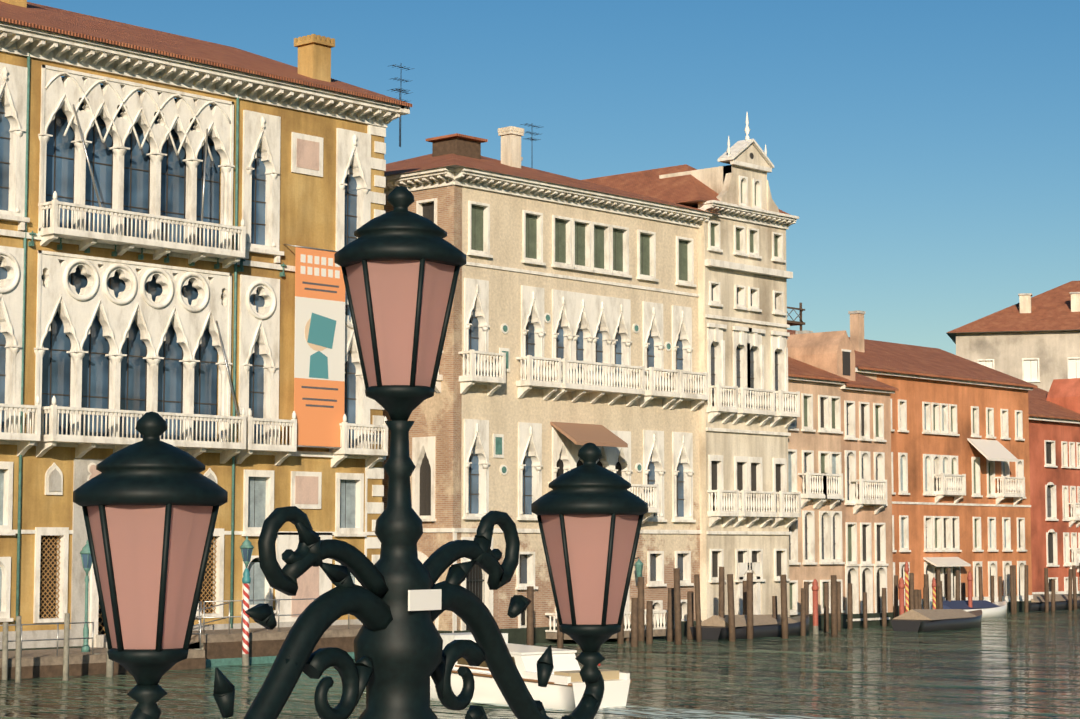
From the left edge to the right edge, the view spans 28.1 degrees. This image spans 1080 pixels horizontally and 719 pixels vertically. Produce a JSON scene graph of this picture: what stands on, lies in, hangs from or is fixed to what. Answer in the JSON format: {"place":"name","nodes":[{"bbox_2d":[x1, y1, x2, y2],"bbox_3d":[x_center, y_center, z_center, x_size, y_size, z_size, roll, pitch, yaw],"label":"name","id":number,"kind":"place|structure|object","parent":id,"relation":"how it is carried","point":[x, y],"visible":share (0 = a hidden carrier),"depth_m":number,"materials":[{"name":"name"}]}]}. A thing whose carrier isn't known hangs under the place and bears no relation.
{"place":"outdoors","nodes":[
{"label":"outdoors","id":0,"kind":"place"},
{"bbox_2d":[0,609,1079,718],"bbox_3d":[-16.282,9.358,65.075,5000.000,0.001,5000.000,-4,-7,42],"label":"canal water","id":1,"kind":"structure","parent":0,"point":[1020,665],"depth_m":59.66,"materials":[{"name":"liquid"}]},
{"bbox_2d":[1,613,113,681],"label":"mooring poles","id":2,"kind":"object","parent":1,"relation":"on","point":[109,667],"visible":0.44,"depth_m":60.35,"materials":[{"name":"grey wood"}]},
{"bbox_2d":[0,540,361,679],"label":"dock","id":3,"kind":"object","parent":1,"relation":"on","point":[222,647],"visible":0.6,"depth_m":67.06,"materials":[{"name":"brown wood"}]},
{"bbox_2d":[0,0,411,650],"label":"building","id":4,"kind":"structure","parent":1,"relation":"on","point":[182,218],"depth_m":71.28,"materials":[{"name":"paint"}]},
{"bbox_2d":[240,536,253,664],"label":"striped mooring pole","id":5,"kind":"object","parent":1,"relation":"in","point":[246,547],"visible":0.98,"depth_m":67.84,"materials":[{"name":"multicoloured"}]},
{"bbox_2d":[364,632,631,710],"bbox_3d":[-1.532,7.757,52.758,2.336,2.100,9.677,4,-5,-42],"label":"water taxi","id":6,"kind":"object","parent":1,"relation":"in","point":[564,689],"visible":0.31,"depth_m":50.36,"materials":[{"name":"white"}]},
{"bbox_2d":[382,64,721,643],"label":"building","id":7,"kind":"structure","parent":1,"relation":"on","point":[573,327],"depth_m":84.60,"materials":[{"name":"paint"}]},
{"bbox_2d":[363,692,834,718],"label":"boat wake","id":8,"kind":"object","parent":1,"relation":"on","point":[664,713],"visible":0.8,"depth_m":47.84,"materials":[{"name":"liquid"}]},
{"bbox_2d":[545,609,674,641],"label":"barbaro landing","id":9,"kind":"object","parent":1,"relation":"in","point":[660,630],"visible":0.27,"depth_m":84.39,"materials":[{"name":"stone"}]},
{"bbox_2d":[526,567,837,646],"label":"mooring poles","id":10,"kind":"object","parent":1,"relation":"on","point":[638,615],"visible":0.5,"depth_m":84.50,"materials":[{"name":"brown wood"}]},
{"bbox_2d":[583,112,800,620],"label":"building","id":11,"kind":"structure","parent":1,"relation":"on","point":[747,418],"depth_m":93.39,"materials":[{"name":"white paint"}]},
{"bbox_2d":[690,614,808,639],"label":"moored boat","id":12,"kind":"object","parent":1,"relation":"on","point":[768,625],"visible":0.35,"depth_m":87.48,"materials":[{"name":"grey"}]},
{"bbox_2d":[812,579,818,633],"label":"mooring pole","id":13,"kind":"object","parent":1,"relation":"in","point":[815,587],"visible":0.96,"depth_m":91.25,"materials":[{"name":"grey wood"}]},
{"bbox_2d":[898,577,904,614],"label":"mooring pole","id":14,"kind":"object","parent":1,"relation":"in","point":[901,585],"visible":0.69,"depth_m":95.89,"materials":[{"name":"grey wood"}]},
{"bbox_2d":[904,561,908,611],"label":"striped mooring pole","id":15,"kind":"object","parent":1,"relation":"in","point":[906,569],"visible":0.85,"depth_m":97.74,"materials":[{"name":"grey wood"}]},
{"bbox_2d":[787,310,1037,615],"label":"orange house","id":16,"kind":"structure","parent":1,"relation":"on","point":[960,465],"depth_m":118.20,"materials":[{"name":"paint"}]},
{"bbox_2d":[787,281,1079,391],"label":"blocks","id":17,"kind":"structure","parent":1,"relation":"on","point":[1034,340],"depth_m":192.03,"materials":[{"name":"paint"}]},
{"bbox_2d":[932,577,935,608],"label":"striped mooring pole","id":18,"kind":"object","parent":1,"relation":"in","point":[933,593],"visible":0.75,"depth_m":103.32,"materials":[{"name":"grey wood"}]},
{"bbox_2d":[890,609,981,631],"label":"moored boat","id":19,"kind":"object","parent":1,"relation":"on","point":[918,620],"visible":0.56,"depth_m":94.85,"materials":[{"name":"grey"}]},
{"bbox_2d":[824,563,1079,631],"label":"mooring poles","id":20,"kind":"object","parent":1,"relation":"on","point":[915,600],"visible":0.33,"depth_m":107.94,"materials":[{"name":"brown wood"}]},
{"bbox_2d":[922,599,1006,617],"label":"boat","id":21,"kind":"object","parent":1,"relation":"on","point":[994,609],"visible":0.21,"depth_m":111.57,"materials":[{"name":"white wood"}]},
{"bbox_2d":[967,571,972,607],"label":"mooring pole","id":22,"kind":"object","parent":1,"relation":"in","point":[969,578],"visible":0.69,"depth_m":110.53,"materials":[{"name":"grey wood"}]},
{"bbox_2d":[1028,378,1079,595],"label":"red house","id":23,"kind":"structure","parent":1,"relation":"on","point":[1054,434],"depth_m":138.31,"materials":[{"name":"paint"}]},
{"bbox_2d":[1029,594,1079,610],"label":"moored boat","id":24,"kind":"object","parent":1,"relation":"on","point":[1038,601],"visible":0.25,"depth_m":124.69,"materials":[{"name":"grey"}]},
{"bbox_2d":[27,0,1079,354],"label":"sky","id":25,"kind":"structure","parent":0,"point":[925,153],"materials":[{"name":"blue"}]},
{"bbox_2d":[787,330,898,628],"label":"peach houses","id":26,"kind":"structure","parent":0,"point":[839,460],"depth_m":99.30,"materials":[{"name":"paint"}]},
{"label":"quay ground","id":27,"kind":"structure","parent":0,"visible":0},
{"bbox_2d":[73,186,647,718],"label":"street lamp","id":28,"kind":"object","parent":27,"relation":"on","point":[151,502],"visible":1,"depth_m":8.39,"materials":[{"name":"metal"}]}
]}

